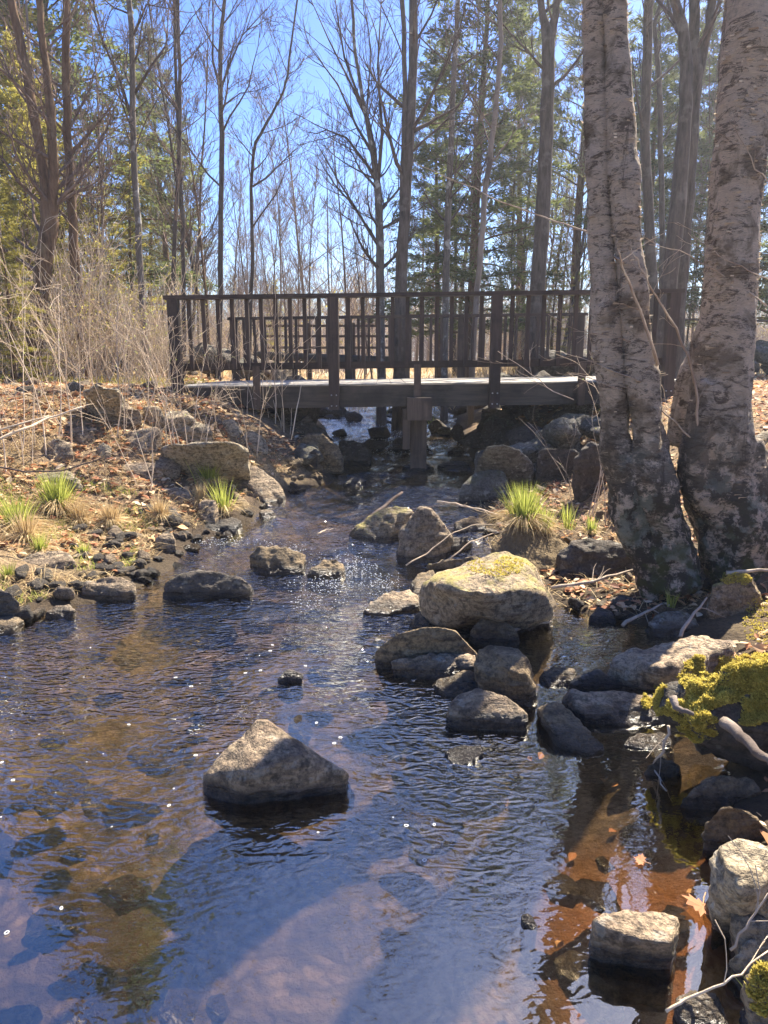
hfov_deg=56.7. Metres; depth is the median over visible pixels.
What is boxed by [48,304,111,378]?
bare shrub
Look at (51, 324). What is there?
bare shrub
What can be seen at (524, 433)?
boulder
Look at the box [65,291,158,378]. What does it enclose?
bare shrub
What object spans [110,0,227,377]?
bare tree
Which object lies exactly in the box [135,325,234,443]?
bare shrub
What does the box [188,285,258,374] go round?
bare shrub
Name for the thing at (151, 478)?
bare shrub
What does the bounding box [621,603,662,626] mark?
fallen branch
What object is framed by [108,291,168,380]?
bare shrub
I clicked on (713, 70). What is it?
conifer tree
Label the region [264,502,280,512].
stone
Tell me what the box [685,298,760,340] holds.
bare shrub
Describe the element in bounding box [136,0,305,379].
bare tree
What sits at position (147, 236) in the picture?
bare tree
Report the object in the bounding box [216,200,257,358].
bare tree
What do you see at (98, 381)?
yellow undergrowth
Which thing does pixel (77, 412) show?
stone
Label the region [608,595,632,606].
rock
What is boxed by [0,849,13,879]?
submerged stone
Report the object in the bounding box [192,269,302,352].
bare shrub
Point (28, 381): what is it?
stone
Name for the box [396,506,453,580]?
rock
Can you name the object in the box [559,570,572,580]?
stone
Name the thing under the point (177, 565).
stone
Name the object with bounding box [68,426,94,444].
rock
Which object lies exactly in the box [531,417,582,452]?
rock
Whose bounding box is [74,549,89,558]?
stone
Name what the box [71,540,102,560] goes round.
grass tuft
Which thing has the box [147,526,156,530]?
stone
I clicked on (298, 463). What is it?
stone
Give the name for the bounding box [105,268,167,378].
bare shrub
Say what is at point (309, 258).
bare tree
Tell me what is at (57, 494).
grass tuft
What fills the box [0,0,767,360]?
sky
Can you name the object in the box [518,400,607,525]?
bare shrub
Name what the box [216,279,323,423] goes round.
bare shrub
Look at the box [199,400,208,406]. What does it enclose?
stone
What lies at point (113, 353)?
bare shrub
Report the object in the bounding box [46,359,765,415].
field grass
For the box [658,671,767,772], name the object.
mossy bank mound
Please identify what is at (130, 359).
bare shrub
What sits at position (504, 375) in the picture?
wall stone
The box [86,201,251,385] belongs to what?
bare shrub
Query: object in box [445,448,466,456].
stone
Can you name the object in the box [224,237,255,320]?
bare tree
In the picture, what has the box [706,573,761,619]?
rock
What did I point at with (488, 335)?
bare shrub
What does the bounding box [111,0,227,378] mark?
bare tree
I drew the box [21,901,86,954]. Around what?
submerged stone
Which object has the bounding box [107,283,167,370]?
bare shrub
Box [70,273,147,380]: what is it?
bare shrub
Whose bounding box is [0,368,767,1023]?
ground
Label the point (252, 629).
submerged stone
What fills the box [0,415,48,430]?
fallen branch
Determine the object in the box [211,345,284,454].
bare shrub
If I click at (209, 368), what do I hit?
bare shrub
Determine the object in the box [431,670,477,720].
rock
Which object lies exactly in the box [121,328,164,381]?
bare shrub
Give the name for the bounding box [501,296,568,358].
bare shrub
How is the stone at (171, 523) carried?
on the ground at (314, 922)
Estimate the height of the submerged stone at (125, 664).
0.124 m
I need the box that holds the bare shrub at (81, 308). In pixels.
[36,227,170,382]
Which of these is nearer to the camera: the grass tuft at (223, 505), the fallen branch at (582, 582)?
the fallen branch at (582, 582)
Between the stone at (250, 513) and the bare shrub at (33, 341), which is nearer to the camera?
the stone at (250, 513)
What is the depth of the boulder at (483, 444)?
10.07 m
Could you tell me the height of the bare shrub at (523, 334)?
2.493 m
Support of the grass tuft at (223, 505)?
on the ground at (314, 922)
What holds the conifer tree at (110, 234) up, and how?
on the ground at (314, 922)
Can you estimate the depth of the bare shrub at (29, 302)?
10.29 m
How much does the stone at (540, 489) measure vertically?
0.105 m
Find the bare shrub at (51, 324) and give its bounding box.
[0,248,117,380]
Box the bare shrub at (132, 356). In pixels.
[104,326,160,381]
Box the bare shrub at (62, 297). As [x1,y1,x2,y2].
[0,216,123,379]
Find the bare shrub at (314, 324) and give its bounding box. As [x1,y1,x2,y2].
[279,269,344,376]
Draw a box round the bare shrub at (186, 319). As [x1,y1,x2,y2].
[152,271,224,375]
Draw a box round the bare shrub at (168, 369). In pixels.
[98,297,217,443]
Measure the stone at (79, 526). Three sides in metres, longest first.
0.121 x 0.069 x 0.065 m
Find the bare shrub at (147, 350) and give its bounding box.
[90,268,189,420]
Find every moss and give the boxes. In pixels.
[466,555,767,1017]
[640,651,767,742]
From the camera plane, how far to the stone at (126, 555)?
5.29 m
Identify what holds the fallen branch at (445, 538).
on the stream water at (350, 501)
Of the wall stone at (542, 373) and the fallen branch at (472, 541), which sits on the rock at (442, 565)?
the fallen branch at (472, 541)
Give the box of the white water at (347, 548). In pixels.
[199,417,491,608]
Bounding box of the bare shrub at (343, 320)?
[314,263,390,374]
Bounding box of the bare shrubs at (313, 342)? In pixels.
[92,255,767,372]
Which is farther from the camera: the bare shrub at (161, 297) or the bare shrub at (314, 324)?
the bare shrub at (314, 324)
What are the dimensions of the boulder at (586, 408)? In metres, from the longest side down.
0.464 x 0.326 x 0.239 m
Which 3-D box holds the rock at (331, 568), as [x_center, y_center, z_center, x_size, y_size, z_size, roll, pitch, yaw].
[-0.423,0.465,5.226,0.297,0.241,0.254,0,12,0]
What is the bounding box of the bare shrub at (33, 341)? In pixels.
[0,301,50,382]
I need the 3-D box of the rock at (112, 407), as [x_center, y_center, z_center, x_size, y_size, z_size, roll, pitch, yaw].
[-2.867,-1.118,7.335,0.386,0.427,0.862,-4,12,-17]
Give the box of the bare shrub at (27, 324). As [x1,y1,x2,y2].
[1,284,103,375]
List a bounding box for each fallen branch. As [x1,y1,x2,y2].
[0,397,88,439]
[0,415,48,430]
[0,450,125,474]
[291,384,301,439]
[353,491,402,529]
[406,523,501,565]
[437,500,512,517]
[448,530,506,559]
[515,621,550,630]
[551,564,632,589]
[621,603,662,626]
[646,725,671,806]
[665,920,767,1012]
[678,597,725,637]
[726,568,767,574]
[728,835,767,950]
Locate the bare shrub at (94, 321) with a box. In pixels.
[49,267,144,381]
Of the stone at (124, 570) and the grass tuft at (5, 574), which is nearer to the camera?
the grass tuft at (5, 574)
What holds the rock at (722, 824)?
on the ground at (314, 922)
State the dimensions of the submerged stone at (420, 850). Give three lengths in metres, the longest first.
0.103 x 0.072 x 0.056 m
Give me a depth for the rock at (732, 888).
1.81 m
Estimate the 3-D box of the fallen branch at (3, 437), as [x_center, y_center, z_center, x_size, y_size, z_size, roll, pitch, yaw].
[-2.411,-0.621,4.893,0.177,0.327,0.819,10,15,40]
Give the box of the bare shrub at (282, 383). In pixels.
[244,316,313,433]
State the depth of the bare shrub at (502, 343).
19.32 m
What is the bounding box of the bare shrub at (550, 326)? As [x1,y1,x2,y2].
[507,284,572,355]
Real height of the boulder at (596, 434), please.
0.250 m
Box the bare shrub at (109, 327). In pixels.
[68,265,131,376]
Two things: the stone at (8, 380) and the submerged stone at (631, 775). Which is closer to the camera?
the submerged stone at (631, 775)
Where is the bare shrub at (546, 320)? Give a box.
[518,277,580,352]
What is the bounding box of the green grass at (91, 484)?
[0,476,159,604]
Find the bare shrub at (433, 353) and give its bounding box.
[415,322,455,377]
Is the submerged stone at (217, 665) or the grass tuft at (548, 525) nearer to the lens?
the submerged stone at (217, 665)
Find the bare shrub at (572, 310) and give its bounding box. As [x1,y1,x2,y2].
[546,286,588,351]
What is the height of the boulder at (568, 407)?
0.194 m
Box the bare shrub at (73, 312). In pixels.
[6,234,115,378]
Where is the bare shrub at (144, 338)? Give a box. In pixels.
[104,299,168,379]
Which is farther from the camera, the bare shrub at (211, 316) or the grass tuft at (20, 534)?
the bare shrub at (211, 316)
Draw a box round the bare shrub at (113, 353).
[93,328,138,376]
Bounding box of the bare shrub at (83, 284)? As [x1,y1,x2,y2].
[8,211,108,375]
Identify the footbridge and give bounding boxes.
[157,289,684,468]
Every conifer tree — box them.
[0,0,217,319]
[0,1,99,333]
[0,5,127,375]
[0,26,129,375]
[0,82,87,375]
[0,184,59,381]
[68,166,151,375]
[98,132,167,373]
[103,22,212,294]
[110,143,188,340]
[224,274,244,330]
[265,279,287,361]
[360,0,589,377]
[384,39,488,377]
[462,0,574,359]
[486,0,679,343]
[545,230,574,352]
[562,0,713,312]
[641,0,767,328]
[641,6,720,256]
[686,158,767,325]
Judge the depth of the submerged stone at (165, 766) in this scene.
2.89 m
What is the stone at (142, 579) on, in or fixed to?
on the ground at (314, 922)
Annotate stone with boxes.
[0,679,17,699]
[0,801,5,817]
[0,828,17,852]
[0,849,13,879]
[3,378,16,383]
[4,584,21,599]
[14,564,28,579]
[15,605,32,623]
[16,385,32,392]
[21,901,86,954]
[24,771,89,819]
[25,377,38,384]
[27,578,48,588]
[31,580,42,591]
[32,388,42,398]
[33,607,45,618]
[36,568,53,577]
[36,596,42,601]
[36,623,44,631]
[38,732,68,751]
[42,573,51,581]
[45,581,65,589]
[52,586,74,601]
[55,509,64,518]
[57,982,127,1023]
[58,845,86,866]
[67,381,83,392]
[67,543,79,548]
[67,580,84,591]
[71,408,88,418]
[71,523,87,531]
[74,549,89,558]
[80,380,90,385]
[81,783,113,820]
[83,570,98,580]
[86,529,102,535]
[90,553,103,563]
[90,652,106,663]
[92,874,153,915]
[94,562,108,571]
[98,349,115,368]
[98,571,107,576]
[102,543,115,548]
[103,553,115,564]
[105,537,114,542]
[108,525,122,536]
[108,540,120,548]
[108,564,115,571]
[110,357,130,371]
[113,561,124,572]
[113,649,142,671]
[115,531,124,540]
[115,565,135,575]
[121,552,134,558]
[124,532,136,541]
[127,746,181,778]
[129,558,146,568]
[130,569,138,577]
[134,576,152,582]
[135,570,150,576]
[136,550,150,562]
[139,350,166,370]
[140,380,156,388]
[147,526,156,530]
[147,567,159,577]
[148,456,180,478]
[150,580,163,586]
[153,555,163,561]
[157,526,164,532]
[157,988,200,1023]
[160,518,175,526]
[161,743,191,757]
[167,514,182,526]
[173,562,189,571]
[175,550,183,555]
[177,530,192,538]
[180,532,186,540]
[182,521,190,526]
[182,635,211,650]
[183,558,193,564]
[183,754,195,768]
[186,371,197,374]
[186,543,200,551]
[188,879,212,911]
[191,534,203,540]
[194,342,213,363]
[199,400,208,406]
[205,993,229,1023]
[211,667,229,682]
[211,677,234,692]
[212,661,230,667]
[213,350,230,362]
[217,403,231,409]
[220,533,230,544]
[225,643,247,654]
[234,569,259,588]
[240,370,252,378]
[240,488,247,493]
[241,510,253,516]
[241,612,273,634]
[264,360,274,379]
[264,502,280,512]
[268,612,287,623]
[269,362,297,379]
[280,632,304,651]
[283,455,294,462]
[288,458,303,468]
[288,488,302,498]
[288,714,312,745]
[290,482,297,488]
[297,474,303,479]
[304,726,310,740]
[307,666,347,689]
[316,463,322,471]
[318,610,341,621]
[319,408,331,417]
[324,414,332,421]
[330,596,349,609]
[331,407,346,420]
[331,417,342,422]
[332,429,346,439]
[343,789,354,812]
[344,411,362,425]
[348,566,366,580]
[363,439,388,454]
[368,426,390,440]
[369,581,394,591]
[371,636,390,655]
[372,791,396,807]
[379,586,392,592]
[386,408,391,415]
[391,752,402,761]
[391,770,426,794]
[391,944,414,968]
[392,438,402,446]
[399,811,455,858]
[408,839,431,866]
[411,687,424,697]
[428,419,446,436]
[438,426,451,437]
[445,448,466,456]
[450,424,464,442]
[452,406,466,414]
[460,432,482,448]
[481,405,500,411]
[483,414,514,426]
[485,528,499,534]
[488,496,496,502]
[490,511,500,520]
[501,372,512,376]
[504,771,552,806]
[531,370,553,376]
[534,346,560,376]
[536,485,545,492]
[537,632,554,642]
[541,870,583,908]
[551,350,568,374]
[553,950,624,1023]
[554,617,559,631]
[557,507,569,514]
[557,629,582,652]
[559,482,569,487]
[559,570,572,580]
[562,537,573,544]
[562,641,583,652]
[564,352,591,372]
[568,349,591,374]
[568,597,583,611]
[575,878,620,913]
[595,600,608,606]
[595,856,614,873]
[596,510,603,516]
[606,965,672,1006]
[614,612,628,619]
[619,763,643,788]
[626,572,632,581]
[649,750,668,764]
[652,605,667,614]
[660,905,695,933]
[665,606,686,611]
[684,341,690,356]
[754,343,767,365]
[754,361,759,372]
[755,340,767,344]
[760,365,767,373]
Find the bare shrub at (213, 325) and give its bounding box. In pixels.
[181,269,242,376]
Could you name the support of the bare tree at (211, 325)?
on the ground at (314, 922)
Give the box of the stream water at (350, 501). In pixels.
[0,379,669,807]
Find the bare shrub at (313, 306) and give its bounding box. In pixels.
[278,256,352,371]
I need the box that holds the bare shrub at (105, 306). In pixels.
[33,228,163,388]
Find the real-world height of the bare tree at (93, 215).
6.237 m
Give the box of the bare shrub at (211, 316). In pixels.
[153,267,227,347]
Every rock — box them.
[0,589,20,616]
[0,616,24,641]
[20,551,76,568]
[34,471,82,491]
[42,438,73,461]
[45,604,77,634]
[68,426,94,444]
[82,576,137,612]
[83,384,123,419]
[94,403,142,426]
[96,442,111,459]
[117,427,161,452]
[118,461,162,479]
[138,504,181,523]
[143,406,164,429]
[155,533,175,553]
[160,441,250,480]
[162,569,252,621]
[164,411,195,432]
[167,488,197,506]
[177,422,213,441]
[198,499,219,522]
[203,719,350,834]
[205,517,242,535]
[212,417,223,427]
[222,419,239,437]
[230,492,249,509]
[231,466,284,507]
[242,431,268,456]
[249,545,306,593]
[259,509,276,528]
[277,669,303,703]
[289,415,330,440]
[298,433,343,475]
[306,559,345,594]
[339,440,371,474]
[343,477,366,495]
[348,506,413,559]
[362,589,419,636]
[375,627,476,690]
[387,445,409,461]
[391,653,475,705]
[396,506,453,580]
[401,463,435,482]
[409,612,470,646]
[410,570,434,596]
[419,551,555,646]
[423,556,478,573]
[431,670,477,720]
[437,460,469,480]
[444,745,484,790]
[445,536,471,558]
[446,688,528,758]
[453,516,485,539]
[458,470,508,513]
[469,618,519,650]
[474,444,535,489]
[474,645,537,734]
[477,409,517,432]
[486,421,537,446]
[519,913,537,959]
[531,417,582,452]
[535,448,578,485]
[537,702,604,785]
[538,666,575,705]
[556,538,633,579]
[561,688,667,760]
[567,669,622,691]
[571,441,606,502]
[588,607,615,641]
[589,909,679,983]
[603,635,734,694]
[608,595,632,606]
[620,732,674,772]
[641,758,681,803]
[644,611,698,647]
[662,593,692,601]
[672,990,728,1023]
[676,775,760,832]
[685,517,690,526]
[701,806,767,864]
[704,838,767,938]
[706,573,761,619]
[710,927,729,949]
[724,939,767,1001]
[727,913,767,998]
[739,972,767,1023]
[755,431,767,443]
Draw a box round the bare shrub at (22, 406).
[0,319,54,465]
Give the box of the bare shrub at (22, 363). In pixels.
[0,230,103,454]
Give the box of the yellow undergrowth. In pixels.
[0,375,214,386]
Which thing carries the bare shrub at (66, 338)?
on the ground at (314, 922)
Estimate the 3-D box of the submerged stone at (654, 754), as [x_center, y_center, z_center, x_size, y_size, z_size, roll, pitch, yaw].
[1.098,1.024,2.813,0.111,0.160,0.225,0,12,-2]
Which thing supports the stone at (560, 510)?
on the ground at (314, 922)
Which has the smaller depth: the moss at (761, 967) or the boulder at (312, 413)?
the moss at (761, 967)
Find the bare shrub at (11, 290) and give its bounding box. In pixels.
[0,263,32,332]
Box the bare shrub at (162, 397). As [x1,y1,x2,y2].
[83,274,199,444]
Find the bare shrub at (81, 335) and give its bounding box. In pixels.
[28,262,145,382]
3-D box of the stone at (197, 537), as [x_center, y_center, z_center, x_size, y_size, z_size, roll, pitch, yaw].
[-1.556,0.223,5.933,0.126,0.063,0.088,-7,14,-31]
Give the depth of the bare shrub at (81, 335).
9.41 m
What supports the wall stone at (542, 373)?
on the ground at (314, 922)
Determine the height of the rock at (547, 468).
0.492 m
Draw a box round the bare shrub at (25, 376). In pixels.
[0,318,61,421]
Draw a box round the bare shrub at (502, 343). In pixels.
[455,285,547,372]
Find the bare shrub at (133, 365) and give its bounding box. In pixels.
[58,299,146,439]
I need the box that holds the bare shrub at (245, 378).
[209,332,273,420]
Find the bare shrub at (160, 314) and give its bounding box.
[105,271,197,378]
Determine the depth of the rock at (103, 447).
6.69 m
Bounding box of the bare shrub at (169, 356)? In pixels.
[141,330,198,379]
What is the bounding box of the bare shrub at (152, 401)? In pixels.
[119,352,209,444]
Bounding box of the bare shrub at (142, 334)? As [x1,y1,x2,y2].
[114,290,168,380]
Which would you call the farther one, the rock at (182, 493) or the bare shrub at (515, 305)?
the bare shrub at (515, 305)
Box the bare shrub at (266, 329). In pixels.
[212,279,294,359]
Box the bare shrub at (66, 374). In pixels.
[1,247,131,442]
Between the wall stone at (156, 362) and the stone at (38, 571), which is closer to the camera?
the stone at (38, 571)
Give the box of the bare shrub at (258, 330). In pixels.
[225,303,294,351]
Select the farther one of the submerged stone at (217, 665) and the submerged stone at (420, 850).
the submerged stone at (217, 665)
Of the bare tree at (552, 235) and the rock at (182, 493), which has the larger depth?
the bare tree at (552, 235)
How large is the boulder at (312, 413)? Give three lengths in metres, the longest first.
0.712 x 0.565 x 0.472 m
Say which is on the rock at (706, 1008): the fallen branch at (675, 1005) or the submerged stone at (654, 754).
the fallen branch at (675, 1005)
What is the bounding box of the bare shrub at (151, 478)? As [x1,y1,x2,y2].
[62,350,211,490]
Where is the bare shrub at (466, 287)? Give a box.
[411,230,514,358]
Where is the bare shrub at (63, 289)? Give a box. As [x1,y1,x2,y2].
[21,227,143,379]
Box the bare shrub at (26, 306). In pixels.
[0,228,134,377]
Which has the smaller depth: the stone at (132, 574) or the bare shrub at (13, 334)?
the stone at (132, 574)
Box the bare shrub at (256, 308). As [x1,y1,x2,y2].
[212,266,290,356]
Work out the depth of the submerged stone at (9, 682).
3.50 m
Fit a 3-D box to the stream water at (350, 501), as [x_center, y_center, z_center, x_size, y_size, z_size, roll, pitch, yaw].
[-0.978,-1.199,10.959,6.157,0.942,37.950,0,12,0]
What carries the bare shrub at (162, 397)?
on the ground at (314, 922)
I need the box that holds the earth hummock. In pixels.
[491,523,567,573]
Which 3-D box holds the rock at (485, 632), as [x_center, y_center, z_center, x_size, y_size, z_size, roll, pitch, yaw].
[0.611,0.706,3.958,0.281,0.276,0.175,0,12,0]
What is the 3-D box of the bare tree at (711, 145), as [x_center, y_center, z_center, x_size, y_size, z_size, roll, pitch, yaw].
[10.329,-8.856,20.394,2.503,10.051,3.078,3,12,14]
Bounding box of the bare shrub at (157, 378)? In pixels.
[116,320,186,425]
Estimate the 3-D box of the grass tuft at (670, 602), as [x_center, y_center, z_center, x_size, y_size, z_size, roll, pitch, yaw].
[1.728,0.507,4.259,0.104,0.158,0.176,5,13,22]
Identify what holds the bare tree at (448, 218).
on the ground at (314, 922)
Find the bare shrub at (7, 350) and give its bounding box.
[0,258,26,376]
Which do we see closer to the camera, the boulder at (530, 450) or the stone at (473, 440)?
the boulder at (530, 450)
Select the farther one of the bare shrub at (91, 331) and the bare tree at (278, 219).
the bare tree at (278, 219)
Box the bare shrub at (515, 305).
[478,264,563,359]
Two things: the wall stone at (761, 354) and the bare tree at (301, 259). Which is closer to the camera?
the wall stone at (761, 354)
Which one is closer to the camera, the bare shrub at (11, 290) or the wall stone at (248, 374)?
the bare shrub at (11, 290)
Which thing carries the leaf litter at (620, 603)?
on the ground at (314, 922)
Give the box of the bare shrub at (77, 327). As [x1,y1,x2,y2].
[33,271,121,381]
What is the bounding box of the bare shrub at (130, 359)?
[109,316,153,380]
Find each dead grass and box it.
[471,401,767,619]
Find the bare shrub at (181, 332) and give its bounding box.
[142,279,215,382]
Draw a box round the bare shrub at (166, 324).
[119,273,200,380]
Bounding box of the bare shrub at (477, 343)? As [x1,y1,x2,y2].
[454,297,517,377]
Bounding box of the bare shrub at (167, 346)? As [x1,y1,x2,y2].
[149,314,194,379]
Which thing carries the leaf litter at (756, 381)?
on the ground at (314, 922)
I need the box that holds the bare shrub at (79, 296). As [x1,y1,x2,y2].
[0,200,141,405]
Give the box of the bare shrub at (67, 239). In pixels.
[0,208,103,370]
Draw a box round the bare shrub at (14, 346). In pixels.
[0,315,36,376]
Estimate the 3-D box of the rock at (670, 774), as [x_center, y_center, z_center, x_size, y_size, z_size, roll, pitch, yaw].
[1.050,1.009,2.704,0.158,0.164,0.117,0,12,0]
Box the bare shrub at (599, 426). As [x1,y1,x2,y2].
[556,351,671,514]
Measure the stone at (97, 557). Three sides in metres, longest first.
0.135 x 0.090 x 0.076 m
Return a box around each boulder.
[277,411,296,425]
[279,408,319,423]
[293,443,323,464]
[303,450,317,469]
[474,450,483,466]
[480,441,487,448]
[501,405,528,417]
[506,424,542,444]
[509,438,555,462]
[548,405,561,408]
[552,409,577,419]
[558,413,590,435]
[562,404,579,413]
[574,404,600,413]
[579,417,600,440]
[589,426,599,440]
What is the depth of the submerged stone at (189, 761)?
2.81 m
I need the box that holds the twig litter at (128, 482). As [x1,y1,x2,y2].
[1,379,340,574]
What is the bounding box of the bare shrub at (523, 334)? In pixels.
[485,272,561,375]
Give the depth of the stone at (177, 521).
5.98 m
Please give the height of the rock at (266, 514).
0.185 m
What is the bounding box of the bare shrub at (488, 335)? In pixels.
[476,281,507,359]
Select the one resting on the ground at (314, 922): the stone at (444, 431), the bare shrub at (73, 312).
the bare shrub at (73, 312)
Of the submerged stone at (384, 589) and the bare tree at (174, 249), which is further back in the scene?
the bare tree at (174, 249)
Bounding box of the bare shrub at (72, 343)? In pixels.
[42,296,95,377]
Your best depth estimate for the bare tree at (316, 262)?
37.72 m
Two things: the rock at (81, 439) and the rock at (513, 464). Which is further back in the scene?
the rock at (513, 464)
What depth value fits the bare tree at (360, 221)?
24.57 m
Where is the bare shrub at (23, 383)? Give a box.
[0,291,64,475]
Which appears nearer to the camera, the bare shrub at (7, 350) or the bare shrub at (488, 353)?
the bare shrub at (7, 350)
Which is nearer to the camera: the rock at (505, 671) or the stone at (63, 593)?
the rock at (505, 671)
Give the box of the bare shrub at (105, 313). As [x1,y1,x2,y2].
[24,224,187,379]
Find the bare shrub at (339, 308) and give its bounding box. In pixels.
[294,252,368,377]
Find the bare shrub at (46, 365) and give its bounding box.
[3,314,68,420]
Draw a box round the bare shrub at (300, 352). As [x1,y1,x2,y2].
[271,306,327,378]
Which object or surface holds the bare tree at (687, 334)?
on the ground at (314, 922)
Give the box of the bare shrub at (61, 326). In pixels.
[41,273,94,375]
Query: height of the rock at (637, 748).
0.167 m
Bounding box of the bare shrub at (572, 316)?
[545,284,589,349]
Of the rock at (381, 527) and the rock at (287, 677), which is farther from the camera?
the rock at (381, 527)
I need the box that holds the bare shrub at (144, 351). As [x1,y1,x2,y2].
[132,316,166,379]
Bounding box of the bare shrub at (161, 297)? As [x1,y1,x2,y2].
[92,241,227,376]
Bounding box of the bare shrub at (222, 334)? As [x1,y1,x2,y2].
[196,322,229,347]
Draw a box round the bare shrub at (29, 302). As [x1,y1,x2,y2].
[0,222,83,374]
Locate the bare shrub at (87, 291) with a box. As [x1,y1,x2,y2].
[0,209,147,373]
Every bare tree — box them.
[0,0,132,379]
[0,0,151,375]
[0,0,151,381]
[45,0,136,374]
[47,37,147,374]
[74,136,117,308]
[79,0,216,380]
[79,75,120,270]
[89,54,163,321]
[105,0,255,378]
[106,139,157,272]
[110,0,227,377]
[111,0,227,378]
[122,122,177,343]
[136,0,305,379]
[139,172,179,325]
[141,81,217,295]
[144,214,165,313]
[146,108,224,372]
[156,0,250,338]
[159,69,248,377]
[169,160,195,331]
[177,252,199,333]
[188,178,224,300]
[197,236,229,330]
[201,233,230,334]
[201,259,232,335]
[208,139,273,308]
[208,155,265,348]
[213,142,266,350]
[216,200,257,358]
[217,0,331,380]
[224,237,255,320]
[235,83,312,361]
[235,249,259,327]
[236,196,268,326]
[241,172,287,361]
[241,231,299,345]
[244,225,275,339]
[247,63,366,379]
[250,180,299,327]
[254,174,295,329]
[254,175,311,324]
[260,0,446,426]
[271,180,314,374]
[273,227,313,331]
[279,129,347,378]
[281,257,302,352]
[283,190,319,352]
[286,197,329,324]
[297,132,359,311]
[313,198,352,329]
[314,90,389,315]
[332,138,390,374]
[336,234,366,337]
[338,179,375,378]
[340,224,387,378]
[346,0,538,436]
[347,153,394,372]
[350,234,375,354]
[373,0,534,423]
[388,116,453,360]
[389,0,535,375]
[409,129,455,337]
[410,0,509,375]
[412,110,480,302]
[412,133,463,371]
[417,130,465,298]
[428,0,544,425]
[449,227,468,348]
[451,0,637,376]
[462,215,493,318]
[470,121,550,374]
[485,16,573,359]
[485,122,559,359]
[488,158,547,304]
[519,70,582,289]
[525,73,586,323]
[531,34,642,352]
[547,113,589,347]
[547,181,590,312]
[553,207,587,343]
[555,230,587,327]
[614,41,670,254]
[630,0,722,327]
[642,54,716,259]
[653,0,688,296]
[655,0,692,377]
[666,1,767,237]
[675,0,724,378]
[685,111,713,345]
[686,129,702,340]
[691,42,719,318]
[698,7,767,218]
[701,176,767,289]
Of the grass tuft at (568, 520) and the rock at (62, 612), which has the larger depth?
the grass tuft at (568, 520)
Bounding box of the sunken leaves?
[477,662,695,1023]
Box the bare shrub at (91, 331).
[0,211,138,380]
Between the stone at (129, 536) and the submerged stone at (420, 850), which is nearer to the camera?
the submerged stone at (420, 850)
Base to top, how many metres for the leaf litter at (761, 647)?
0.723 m
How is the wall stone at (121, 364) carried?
on the ground at (314, 922)
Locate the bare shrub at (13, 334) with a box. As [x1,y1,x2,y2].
[0,260,59,372]
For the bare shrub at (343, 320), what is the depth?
42.26 m
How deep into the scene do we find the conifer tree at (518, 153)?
23.84 m
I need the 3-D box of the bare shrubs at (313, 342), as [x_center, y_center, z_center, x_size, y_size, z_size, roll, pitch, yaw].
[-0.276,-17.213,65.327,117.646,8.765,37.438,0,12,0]
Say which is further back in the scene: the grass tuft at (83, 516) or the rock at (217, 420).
the rock at (217, 420)
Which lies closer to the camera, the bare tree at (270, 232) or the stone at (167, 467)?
the stone at (167, 467)
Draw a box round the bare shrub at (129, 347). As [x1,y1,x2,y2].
[79,272,226,435]
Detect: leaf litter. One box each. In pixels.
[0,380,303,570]
[2,374,767,423]
[488,382,767,617]
[726,629,767,845]
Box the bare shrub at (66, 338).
[24,277,103,380]
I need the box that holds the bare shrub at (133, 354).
[74,262,174,382]
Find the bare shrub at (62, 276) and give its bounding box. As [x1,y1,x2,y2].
[52,230,137,378]
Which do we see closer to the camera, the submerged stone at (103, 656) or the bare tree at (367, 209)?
the submerged stone at (103, 656)
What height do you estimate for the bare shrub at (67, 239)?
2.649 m
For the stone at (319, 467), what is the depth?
8.44 m
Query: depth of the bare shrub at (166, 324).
11.11 m
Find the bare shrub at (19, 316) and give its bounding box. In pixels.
[0,211,67,377]
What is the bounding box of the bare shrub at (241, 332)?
[201,288,300,361]
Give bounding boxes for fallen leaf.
[634,853,650,864]
[682,892,708,916]
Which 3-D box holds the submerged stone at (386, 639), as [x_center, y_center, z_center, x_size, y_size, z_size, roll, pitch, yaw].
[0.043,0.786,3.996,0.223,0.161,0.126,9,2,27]
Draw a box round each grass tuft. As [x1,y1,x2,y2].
[0,489,64,537]
[0,559,17,583]
[1,506,60,548]
[16,529,62,558]
[20,465,103,519]
[58,497,99,526]
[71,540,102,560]
[90,497,136,527]
[137,494,183,521]
[182,481,215,507]
[185,460,236,488]
[194,477,259,517]
[477,480,568,537]
[524,502,578,539]
[556,500,582,529]
[573,514,612,537]
[665,588,679,607]
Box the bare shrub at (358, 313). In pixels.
[283,227,428,378]
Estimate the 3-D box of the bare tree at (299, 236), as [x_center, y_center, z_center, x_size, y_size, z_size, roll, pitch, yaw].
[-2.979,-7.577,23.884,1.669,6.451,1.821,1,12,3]
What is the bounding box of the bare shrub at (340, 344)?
[299,230,389,378]
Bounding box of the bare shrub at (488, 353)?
[484,333,507,376]
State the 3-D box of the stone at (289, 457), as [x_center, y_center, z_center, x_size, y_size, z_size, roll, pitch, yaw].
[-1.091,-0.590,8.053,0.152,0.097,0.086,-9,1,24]
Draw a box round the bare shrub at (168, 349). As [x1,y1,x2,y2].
[146,320,194,376]
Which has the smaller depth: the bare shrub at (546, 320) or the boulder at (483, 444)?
the boulder at (483, 444)
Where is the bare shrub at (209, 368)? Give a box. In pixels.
[153,321,250,431]
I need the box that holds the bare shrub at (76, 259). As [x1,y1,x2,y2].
[20,201,130,381]
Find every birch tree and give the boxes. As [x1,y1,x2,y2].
[413,0,701,602]
[621,0,767,590]
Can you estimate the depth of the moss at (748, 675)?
2.55 m
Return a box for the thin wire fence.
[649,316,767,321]

